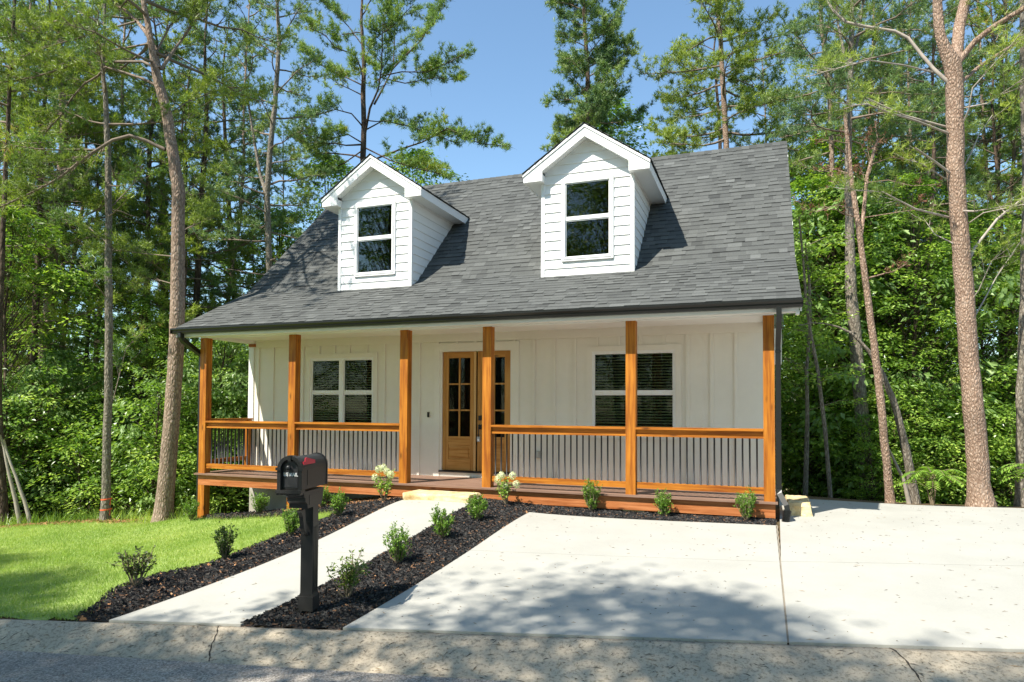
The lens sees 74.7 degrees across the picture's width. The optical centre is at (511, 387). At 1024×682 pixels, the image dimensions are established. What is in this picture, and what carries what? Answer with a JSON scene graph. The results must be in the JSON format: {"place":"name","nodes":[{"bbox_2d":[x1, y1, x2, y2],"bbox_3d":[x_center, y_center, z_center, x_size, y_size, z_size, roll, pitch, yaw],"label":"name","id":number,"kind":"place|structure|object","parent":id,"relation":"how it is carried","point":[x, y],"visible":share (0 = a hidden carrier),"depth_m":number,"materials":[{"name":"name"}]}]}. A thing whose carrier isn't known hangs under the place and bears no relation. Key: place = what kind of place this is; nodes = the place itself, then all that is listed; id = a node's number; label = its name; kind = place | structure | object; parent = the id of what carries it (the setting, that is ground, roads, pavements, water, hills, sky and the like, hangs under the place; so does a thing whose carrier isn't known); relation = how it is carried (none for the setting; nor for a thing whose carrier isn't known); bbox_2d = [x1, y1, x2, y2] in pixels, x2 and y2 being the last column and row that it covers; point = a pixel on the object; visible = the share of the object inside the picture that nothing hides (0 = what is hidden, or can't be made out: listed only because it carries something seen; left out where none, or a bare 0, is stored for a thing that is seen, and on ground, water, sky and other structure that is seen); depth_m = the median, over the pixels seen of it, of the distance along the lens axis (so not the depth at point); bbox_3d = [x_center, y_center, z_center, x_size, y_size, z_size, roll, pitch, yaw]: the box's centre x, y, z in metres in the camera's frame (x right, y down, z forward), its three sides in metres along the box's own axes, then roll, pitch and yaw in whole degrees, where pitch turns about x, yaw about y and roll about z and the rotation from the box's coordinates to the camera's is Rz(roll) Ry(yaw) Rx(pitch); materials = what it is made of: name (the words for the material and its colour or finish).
{"place":"outdoors","nodes":[
{"label":"outdoors","id":0,"kind":"place"},
{"bbox_2d":[0,511,329,619],"bbox_3d":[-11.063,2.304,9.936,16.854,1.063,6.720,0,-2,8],"label":"lawn grass","id":1,"kind":"structure","parent":0,"point":[174,544],"depth_m":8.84,"materials":[{"name":"green plant"}]},
{"bbox_2d":[0,0,298,522],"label":"pine tree","id":2,"kind":"object","parent":1,"relation":"on","point":[166,480],"visible":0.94,"depth_m":12.93,"materials":[{"name":"green plant"}]},
{"bbox_2d":[74,497,402,621],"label":"mulch","id":3,"kind":"object","parent":0,"point":[285,546],"visible":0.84,"depth_m":7.05,"materials":[{"name":"black wood"}]},
{"bbox_2d":[106,545,156,588],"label":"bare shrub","id":4,"kind":"object","parent":3,"relation":"on","point":[135,570],"visible":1,"depth_m":6.48,"materials":[{"name":"green plant"}]},
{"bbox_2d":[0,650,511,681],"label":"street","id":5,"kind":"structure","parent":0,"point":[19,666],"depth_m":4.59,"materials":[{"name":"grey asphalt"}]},
{"bbox_2d":[240,498,776,629],"bbox_3d":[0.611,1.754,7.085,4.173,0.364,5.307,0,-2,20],"label":"mulch","id":6,"kind":"object","parent":0,"point":[498,514],"visible":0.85,"depth_m":7.07,"materials":[{"name":"black wood"}]},
{"bbox_2d":[275,452,327,616],"bbox_3d":[-1.689,1.284,5.404,0.224,1.504,0.511,0,-2,8],"label":"mailbox","id":7,"kind":"object","parent":6,"relation":"on","point":[300,478],"visible":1,"depth_m":5.46,"materials":[{"name":"black plastic"}]},
{"bbox_2d":[326,547,370,596],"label":"leafy shrub","id":8,"kind":"object","parent":6,"relation":"on","point":[347,576],"visible":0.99,"depth_m":5.86,"materials":[{"name":"green plant"}]},
{"bbox_2d":[382,521,412,564],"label":"boxwood","id":9,"kind":"object","parent":6,"relation":"on","point":[397,547],"visible":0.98,"depth_m":6.90,"materials":[{"name":"green plant"}]},
{"bbox_2d":[0,0,1021,402],"label":"sky","id":10,"kind":"structure","parent":0,"point":[511,65],"materials":[{"name":"blue"}]},
{"bbox_2d":[0,436,1023,644],"bbox_3d":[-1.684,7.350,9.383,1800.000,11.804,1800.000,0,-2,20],"label":"ground","id":11,"kind":"structure","parent":0,"point":[777,512],"depth_m":10.68,"materials":[{"name":"brown soil"}]},
{"bbox_2d":[2,367,78,516],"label":"leafy tree","id":12,"kind":"object","parent":11,"relation":"on","point":[17,428],"visible":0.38,"depth_m":15.60,"materials":[{"name":"green plant"}]},
{"bbox_2d":[0,0,84,525],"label":"pine tree","id":13,"kind":"object","parent":11,"relation":"on","point":[4,509],"visible":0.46,"depth_m":13.80,"materials":[{"name":"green plant"}]},
{"bbox_2d":[0,0,120,317],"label":"pine tree","id":14,"kind":"object","parent":11,"relation":"on","point":[67,198],"visible":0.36,"depth_m":17.06,"materials":[{"name":"green plant"}]},
{"bbox_2d":[0,0,138,507],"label":"pine tree","id":15,"kind":"object","parent":11,"relation":"on","point":[69,183],"visible":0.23,"depth_m":17.83,"materials":[{"name":"green plant"}]},
{"bbox_2d":[3,377,141,522],"bbox_3d":[-11.983,1.716,17.147,4.932,4.257,5.353,2,-2,-37],"label":"woodland bush","id":16,"kind":"object","parent":11,"relation":"on","point":[75,401],"visible":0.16,"depth_m":16.50,"materials":[{"name":"green plant"}]},
{"bbox_2d":[0,0,145,509],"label":"pine tree","id":17,"kind":"object","parent":11,"relation":"on","point":[72,131],"visible":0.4,"depth_m":17.02,"materials":[{"name":"green plant"}]},
{"bbox_2d":[0,203,146,523],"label":"leafy tree","id":18,"kind":"object","parent":11,"relation":"on","point":[53,279],"visible":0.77,"depth_m":15.70,"materials":[{"name":"green plant"}]},
{"bbox_2d":[2,346,145,520],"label":"leafy tree","id":19,"kind":"object","parent":11,"relation":"on","point":[58,355],"visible":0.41,"depth_m":16.28,"materials":[{"name":"green plant"}]},
{"bbox_2d":[7,101,145,507],"bbox_3d":[-12.050,-2.205,18.539,3.211,12.500,4.352,0,-2,2],"label":"pine tree","id":20,"kind":"object","parent":11,"relation":"on","point":[86,342],"visible":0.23,"depth_m":18.26,"materials":[{"name":"green plant"}]},
{"bbox_2d":[9,430,148,522],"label":"woodland bush","id":21,"kind":"object","parent":11,"relation":"on","point":[78,462],"visible":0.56,"depth_m":14.96,"materials":[{"name":"green plant"}]},
{"bbox_2d":[0,0,157,332],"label":"pine tree","id":22,"kind":"object","parent":11,"relation":"on","point":[115,88],"visible":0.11,"depth_m":19.60,"materials":[{"name":"green plant"}]},
{"bbox_2d":[0,60,159,483],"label":"pine tree","id":23,"kind":"object","parent":11,"relation":"on","point":[64,301],"visible":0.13,"depth_m":18.57,"materials":[{"name":"green plant"}]},
{"bbox_2d":[21,407,157,516],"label":"woodland bush","id":24,"kind":"object","parent":11,"relation":"on","point":[66,477],"visible":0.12,"depth_m":16.71,"materials":[{"name":"green plant"}]},
{"bbox_2d":[0,0,209,520],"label":"pine tree","id":25,"kind":"object","parent":11,"relation":"on","point":[106,276],"visible":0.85,"depth_m":12.95,"materials":[{"name":"green plant"}]},
{"bbox_2d":[0,502,221,525],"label":"tall weeds","id":26,"kind":"object","parent":11,"relation":"on","point":[95,515],"visible":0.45,"depth_m":13.03,"materials":[{"name":"green plant"}]},
{"bbox_2d":[25,0,207,504],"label":"pine tree","id":27,"kind":"object","parent":11,"relation":"on","point":[121,128],"visible":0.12,"depth_m":20.01,"materials":[{"name":"green plant"}]},
{"bbox_2d":[54,293,198,516],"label":"leafy tree","id":28,"kind":"object","parent":11,"relation":"on","point":[141,309],"visible":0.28,"depth_m":17.55,"materials":[{"name":"green plant"}]},
{"bbox_2d":[24,375,234,518],"bbox_3d":[-8.187,1.474,15.116,4.396,3.496,4.050,0,-2,0],"label":"woodland bush","id":29,"kind":"object","parent":11,"relation":"on","point":[159,408],"visible":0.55,"depth_m":14.56,"materials":[{"name":"green plant"}]},
{"bbox_2d":[69,0,231,511],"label":"pine tree","id":30,"kind":"object","parent":11,"relation":"on","point":[147,183],"visible":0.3,"depth_m":19.03,"materials":[{"name":"green plant"}]},
{"bbox_2d":[97,68,237,418],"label":"pine tree","id":31,"kind":"object","parent":11,"relation":"on","point":[190,265],"visible":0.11,"depth_m":21.37,"materials":[{"name":"green plant"}]},
{"bbox_2d":[89,359,247,517],"bbox_3d":[-8.319,1.589,15.867,5.311,4.755,3.781,-1,-2,30],"label":"woodland bush","id":32,"kind":"object","parent":11,"relation":"on","point":[145,499],"visible":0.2,"depth_m":15.27,"materials":[{"name":"green plant"}]},
{"bbox_2d":[87,62,255,421],"bbox_3d":[-9.556,-2.641,18.834,3.525,13.349,4.715,0,-2,22],"label":"pine tree","id":33,"kind":"object","parent":11,"relation":"on","point":[158,291],"visible":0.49,"depth_m":18.89,"materials":[{"name":"green plant"}]},
{"bbox_2d":[94,368,248,514],"bbox_3d":[-6.735,1.679,15.592,4.829,4.322,3.437,2,-2,-40],"label":"woodland bush","id":34,"kind":"object","parent":11,"relation":"on","point":[237,378],"visible":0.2,"depth_m":15.48,"materials":[{"name":"green plant"}]},
{"bbox_2d":[104,1,240,420],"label":"pine tree","id":35,"kind":"object","parent":11,"relation":"on","point":[218,245],"visible":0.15,"depth_m":21.93,"materials":[{"name":"green plant"}]},
{"bbox_2d":[111,338,248,504],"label":"leafy tree","id":36,"kind":"object","parent":11,"relation":"on","point":[222,359],"visible":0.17,"depth_m":15.87,"materials":[{"name":"green plant"}]},
{"bbox_2d":[113,388,248,512],"bbox_3d":[-6.800,1.589,15.191,3.879,3.348,4.210,1,-2,-30],"label":"woodland bush","id":37,"kind":"object","parent":11,"relation":"on","point":[225,394],"visible":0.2,"depth_m":15.21,"materials":[{"name":"green plant"}]},
{"bbox_2d":[118,418,248,514],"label":"woodland bush","id":38,"kind":"object","parent":11,"relation":"on","point":[190,488],"visible":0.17,"depth_m":14.67,"materials":[{"name":"green plant"}]},
{"bbox_2d":[142,340,248,496],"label":"leafy tree","id":39,"kind":"object","parent":11,"relation":"on","point":[228,355],"visible":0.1,"depth_m":17.02,"materials":[{"name":"green plant"}]},
{"bbox_2d":[115,0,291,421],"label":"pine tree","id":40,"kind":"object","parent":11,"relation":"on","point":[197,270],"visible":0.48,"depth_m":19.93,"materials":[{"name":"green plant"}]},
{"bbox_2d":[185,11,281,356],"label":"pine tree","id":41,"kind":"object","parent":11,"relation":"on","point":[224,108],"visible":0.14,"depth_m":23.82,"materials":[{"name":"green plant"}]},
{"bbox_2d":[166,203,305,389],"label":"leafy tree","id":42,"kind":"object","parent":11,"relation":"on","point":[272,210],"visible":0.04,"depth_m":23.74,"materials":[{"name":"green plant"}]},
{"bbox_2d":[168,0,307,390],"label":"pine tree","id":43,"kind":"object","parent":11,"relation":"on","point":[229,292],"visible":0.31,"depth_m":22.09,"materials":[{"name":"green plant"}]},
{"bbox_2d":[215,198,283,382],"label":"pine tree","id":44,"kind":"object","parent":11,"relation":"on","point":[247,256],"visible":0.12,"depth_m":22.63,"materials":[{"name":"green plant"}]},
{"bbox_2d":[187,0,340,294],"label":"pine tree","id":45,"kind":"object","parent":11,"relation":"on","point":[271,153],"visible":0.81,"depth_m":18.47,"materials":[{"name":"green plant"}]},
{"bbox_2d":[201,151,353,368],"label":"leafy tree","id":46,"kind":"object","parent":11,"relation":"on","point":[335,175],"visible":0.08,"depth_m":24.04,"materials":[{"name":"green plant"}]},
{"bbox_2d":[109,500,467,626],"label":"walkway","id":47,"kind":"structure","parent":11,"relation":"on","point":[277,580],"depth_m":6.57,"materials":[{"name":"concrete"}]},
{"bbox_2d":[285,0,516,189],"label":"pine tree","id":48,"kind":"object","parent":11,"relation":"on","point":[395,21],"visible":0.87,"depth_m":22.42,"materials":[{"name":"green plant"}]},
{"bbox_2d":[384,145,467,185],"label":"leafy tree","id":49,"kind":"object","parent":11,"relation":"on","point":[413,151],"visible":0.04,"depth_m":25.65,"materials":[{"name":"green plant"}]},
{"bbox_2d":[403,489,480,502],"bbox_3d":[-1.050,1.660,10.083,1.107,0.178,0.481,0,-2,20],"label":"stone step","id":50,"kind":"object","parent":11,"relation":"on","point":[446,495],"visible":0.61,"depth_m":9.94,"materials":[{"name":"beige stone"}]},
{"bbox_2d":[170,122,802,521],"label":"house","id":51,"kind":"structure","parent":11,"relation":"on","point":[566,316],"depth_m":11.19,"materials":[{"name":"white paint"}]},
{"bbox_2d":[305,352,377,433],"bbox_3d":[-3.187,0.106,12.650,1.570,1.495,0.145,0,-2,20],"label":"window","id":52,"kind":"structure","parent":51,"relation":"in","point":[343,387],"depth_m":12.65,"materials":[{"name":"glass"}]},
{"bbox_2d":[442,351,473,470],"bbox_3d":[-0.927,0.409,11.789,0.617,2.075,0.045,0,-2,20],"label":"door","id":53,"kind":"structure","parent":51,"relation":"in","point":[457,453],"depth_m":11.78,"materials":[{"name":"brown wood"}]},
{"bbox_2d":[477,350,510,471],"bbox_3d":[-0.316,0.404,11.519,0.617,2.075,0.123,0,-2,20],"label":"door","id":54,"kind":"structure","parent":51,"relation":"in","point":[507,354],"depth_m":11.50,"materials":[{"name":"brown wood"}]},
{"bbox_2d":[587,344,680,439],"bbox_3d":[1.942,0.075,10.734,1.500,1.495,0.145,0,-2,20],"label":"window","id":55,"kind":"structure","parent":51,"relation":"in","point":[658,366],"depth_m":10.74,"materials":[{"name":"glass"}]},
{"bbox_2d":[0,619,1023,681],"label":"kerb","id":56,"kind":"structure","parent":11,"relation":"on","point":[528,659],"depth_m":4.67,"materials":[{"name":"concrete"}]},
{"bbox_2d":[2,618,1019,681],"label":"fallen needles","id":57,"kind":"object","parent":56,"relation":"on","point":[467,655],"visible":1,"depth_m":4.72,"materials":[{"name":"brown plant"}]},
{"bbox_2d":[539,0,653,151],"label":"pine tree","id":58,"kind":"object","parent":11,"relation":"on","point":[597,103],"visible":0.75,"depth_m":21.05,"materials":[{"name":"green plant"}]},
{"bbox_2d":[546,96,678,156],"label":"leafy tree","id":59,"kind":"object","parent":11,"relation":"on","point":[629,123],"visible":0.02,"depth_m":23.82,"materials":[{"name":"green plant"}]},
{"bbox_2d":[662,0,747,148],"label":"pine tree","id":60,"kind":"object","parent":11,"relation":"on","point":[729,102],"visible":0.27,"depth_m":23.95,"materials":[{"name":"green plant"}]},
{"bbox_2d":[631,0,842,186],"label":"pine tree","id":61,"kind":"object","parent":11,"relation":"on","point":[749,60],"visible":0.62,"depth_m":20.12,"materials":[{"name":"green plant"}]},
{"bbox_2d":[722,49,817,311],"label":"pine tree","id":62,"kind":"object","parent":11,"relation":"on","point":[744,139],"visible":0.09,"depth_m":24.54,"materials":[{"name":"green plant"}]},
{"bbox_2d":[774,190,872,497],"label":"slender tree","id":63,"kind":"object","parent":11,"relation":"on","point":[823,416],"visible":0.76,"depth_m":12.97,"materials":[{"name":"green plant"}]},
{"bbox_2d":[775,232,881,495],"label":"slender tree","id":64,"kind":"object","parent":11,"relation":"on","point":[806,443],"visible":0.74,"depth_m":13.97,"materials":[{"name":"green plant"}]},
{"bbox_2d":[753,0,909,484],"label":"pine tree","id":65,"kind":"object","parent":11,"relation":"on","point":[784,135],"visible":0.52,"depth_m":16.76,"materials":[{"name":"green plant"}]},
{"bbox_2d":[775,365,934,497],"bbox_3d":[7.232,1.231,16.331,4.113,3.550,4.464,1,-2,-26],"label":"woodland bush","id":66,"kind":"object","parent":11,"relation":"on","point":[820,444],"visible":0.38,"depth_m":15.65,"materials":[{"name":"green plant"}]},
{"bbox_2d":[775,220,936,487],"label":"leafy tree","id":67,"kind":"object","parent":11,"relation":"on","point":[843,302],"visible":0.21,"depth_m":16.02,"materials":[{"name":"green plant"}]},
{"bbox_2d":[774,174,938,484],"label":"leafy tree","id":68,"kind":"object","parent":11,"relation":"on","point":[808,183],"visible":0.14,"depth_m":16.51,"materials":[{"name":"green plant"}]},
{"bbox_2d":[799,322,920,503],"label":"bowed tree","id":69,"kind":"object","parent":11,"relation":"on","point":[912,487],"visible":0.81,"depth_m":11.95,"materials":[{"name":"grey plant"}]},
{"bbox_2d":[782,220,937,483],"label":"leafy tree","id":70,"kind":"object","parent":11,"relation":"on","point":[794,385],"visible":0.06,"depth_m":16.73,"materials":[{"name":"green plant"}]},
{"bbox_2d":[781,0,945,500],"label":"pine tree","id":71,"kind":"object","parent":11,"relation":"on","point":[854,327],"visible":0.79,"depth_m":14.39,"materials":[{"name":"green plant"}]},
{"bbox_2d":[801,414,925,501],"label":"woodland bush","id":72,"kind":"object","parent":11,"relation":"on","point":[868,446],"visible":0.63,"depth_m":13.83,"materials":[{"name":"green plant"}]},
{"bbox_2d":[775,195,956,480],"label":"leafy tree","id":73,"kind":"object","parent":11,"relation":"on","point":[881,281],"visible":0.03,"depth_m":16.89,"materials":[{"name":"green plant"}]},
{"bbox_2d":[792,107,948,503],"bbox_3d":[5.899,-1.368,11.416,2.660,7.214,2.048,0,-2,2],"label":"pine tree","id":74,"kind":"object","parent":11,"relation":"on","point":[884,445],"visible":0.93,"depth_m":11.56,"materials":[{"name":"brown plant"}]},
{"bbox_2d":[792,0,972,255],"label":"pine tree","id":75,"kind":"object","parent":11,"relation":"on","point":[919,60],"visible":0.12,"depth_m":19.63,"materials":[{"name":"green plant"}]},
{"bbox_2d":[775,124,990,471],"bbox_3d":[8.819,-1.897,17.800,6.418,10.397,6.335,-1,-2,41],"label":"leafy tree","id":76,"kind":"object","parent":11,"relation":"on","point":[823,147],"visible":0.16,"depth_m":17.25,"materials":[{"name":"green plant"}]},
{"bbox_2d":[781,200,991,457],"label":"leafy tree","id":77,"kind":"object","parent":11,"relation":"on","point":[867,372],"visible":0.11,"depth_m":16.02,"materials":[{"name":"green plant"}]},
{"bbox_2d":[794,64,982,363],"bbox_3d":[10.031,-2.713,17.888,3.245,12.289,4.340,2,-2,-37],"label":"pine tree","id":78,"kind":"object","parent":11,"relation":"on","point":[890,149],"visible":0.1,"depth_m":17.93,"materials":[{"name":"green plant"}]},
{"bbox_2d":[787,373,1002,503],"bbox_3d":[8.407,1.222,14.149,3.866,3.075,3.562,1,-2,-26],"label":"woodland bush","id":79,"kind":"object","parent":11,"relation":"on","point":[910,400],"visible":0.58,"depth_m":13.92,"materials":[{"name":"green plant"}]},
{"bbox_2d":[774,178,1019,502],"bbox_3d":[8.521,-0.724,16.517,7.735,9.039,8.148,0,-2,9],"label":"leafy tree","id":80,"kind":"object","parent":11,"relation":"on","point":[835,193],"visible":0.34,"depth_m":15.23,"materials":[{"name":"green plant"}]},
{"bbox_2d":[781,194,1017,500],"bbox_3d":[9.126,-0.830,16.626,6.513,8.227,6.639,0,-2,16],"label":"leafy tree","id":81,"kind":"object","parent":11,"relation":"on","point":[991,391],"visible":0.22,"depth_m":15.43,"materials":[{"name":"green plant"}]},
{"bbox_2d":[779,499,1023,651],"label":"parking pad","id":82,"kind":"object","parent":11,"relation":"on","point":[863,605],"visible":0.89,"depth_m":6.16,"materials":[{"name":"concrete"}]},
{"bbox_2d":[782,0,1023,506],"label":"pine tree","id":83,"kind":"object","parent":11,"relation":"on","point":[979,490],"visible":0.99,"depth_m":10.25,"materials":[{"name":"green plant"}]},
{"bbox_2d":[813,374,1014,503],"bbox_3d":[8.456,1.267,14.648,3.922,3.119,3.614,0,-2,4],"label":"woodland bush","id":84,"kind":"object","parent":11,"relation":"on","point":[957,448],"visible":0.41,"depth_m":14.10,"materials":[{"name":"green plant"}]},
{"bbox_2d":[815,170,1019,471],"bbox_3d":[9.096,-1.073,15.648,4.827,7.922,4.890,1,-2,-31],"label":"leafy tree","id":85,"kind":"object","parent":11,"relation":"on","point":[926,188],"visible":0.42,"depth_m":15.02,"materials":[{"name":"green plant"}]},
{"bbox_2d":[835,0,1000,342],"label":"pine tree","id":86,"kind":"object","parent":11,"relation":"on","point":[938,65],"visible":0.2,"depth_m":17.87,"materials":[{"name":"green plant"}]},
{"bbox_2d":[860,0,993,395],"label":"pine tree","id":87,"kind":"object","parent":11,"relation":"on","point":[907,28],"visible":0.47,"depth_m":16.46,"materials":[{"name":"green plant"}]},
{"bbox_2d":[892,466,966,505],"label":"sumac plant","id":88,"kind":"object","parent":11,"relation":"on","point":[938,473],"visible":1,"depth_m":10.97,"materials":[{"name":"green plant"}]},
{"bbox_2d":[874,396,1015,504],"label":"woodland bush","id":89,"kind":"object","parent":11,"relation":"on","point":[960,417],"visible":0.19,"depth_m":14.21,"materials":[{"name":"green plant"}]},
{"bbox_2d":[877,402,1014,504],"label":"woodland bush","id":90,"kind":"object","parent":11,"relation":"on","point":[953,487],"visible":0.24,"depth_m":14.34,"materials":[{"name":"green plant"}]},
{"bbox_2d":[884,204,1020,481],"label":"leafy tree","id":91,"kind":"object","parent":11,"relation":"on","point":[979,219],"visible":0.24,"depth_m":16.13,"materials":[{"name":"green plant"}]},
{"bbox_2d":[893,0,1020,303],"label":"pine tree","id":92,"kind":"object","parent":11,"relation":"on","point":[948,31],"visible":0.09,"depth_m":19.86,"materials":[{"name":"green plant"}]},
{"bbox_2d":[898,0,1021,498],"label":"pine tree","id":93,"kind":"object","parent":11,"relation":"on","point":[1003,187],"visible":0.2,"depth_m":18.99,"materials":[{"name":"green plant"}]},
{"bbox_2d":[911,0,1021,356],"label":"pine tree","id":94,"kind":"object","parent":11,"relation":"on","point":[998,135],"visible":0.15,"depth_m":18.84,"materials":[{"name":"green plant"}]},
{"bbox_2d":[920,398,1015,505],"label":"woodland bush","id":95,"kind":"object","parent":11,"relation":"on","point":[1010,405],"visible":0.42,"depth_m":14.17,"materials":[{"name":"green plant"}]},
{"bbox_2d":[915,0,1021,504],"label":"pine tree","id":96,"kind":"object","parent":11,"relation":"on","point":[1008,150],"visible":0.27,"depth_m":17.77,"materials":[{"name":"green plant"}]},
{"bbox_2d":[922,0,1021,503],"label":"pine tree","id":97,"kind":"object","parent":11,"relation":"on","point":[1011,125],"visible":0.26,"depth_m":17.90,"materials":[{"name":"green plant"}]},
{"bbox_2d":[951,228,1020,431],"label":"leafy tree","id":98,"kind":"object","parent":11,"relation":"on","point":[990,296],"visible":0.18,"depth_m":16.81,"materials":[{"name":"green plant"}]},
{"bbox_2d":[1004,0,1023,506],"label":"pine tree","id":99,"kind":"object","parent":11,"relation":"on","point":[1019,455],"visible":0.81,"depth_m":11.47,"materials":[{"name":"brown plant"}]},
{"bbox_2d":[343,512,786,644],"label":"driveway","id":100,"kind":"structure","parent":0,"point":[641,568],"depth_m":6.03,"materials":[{"name":"concrete"}]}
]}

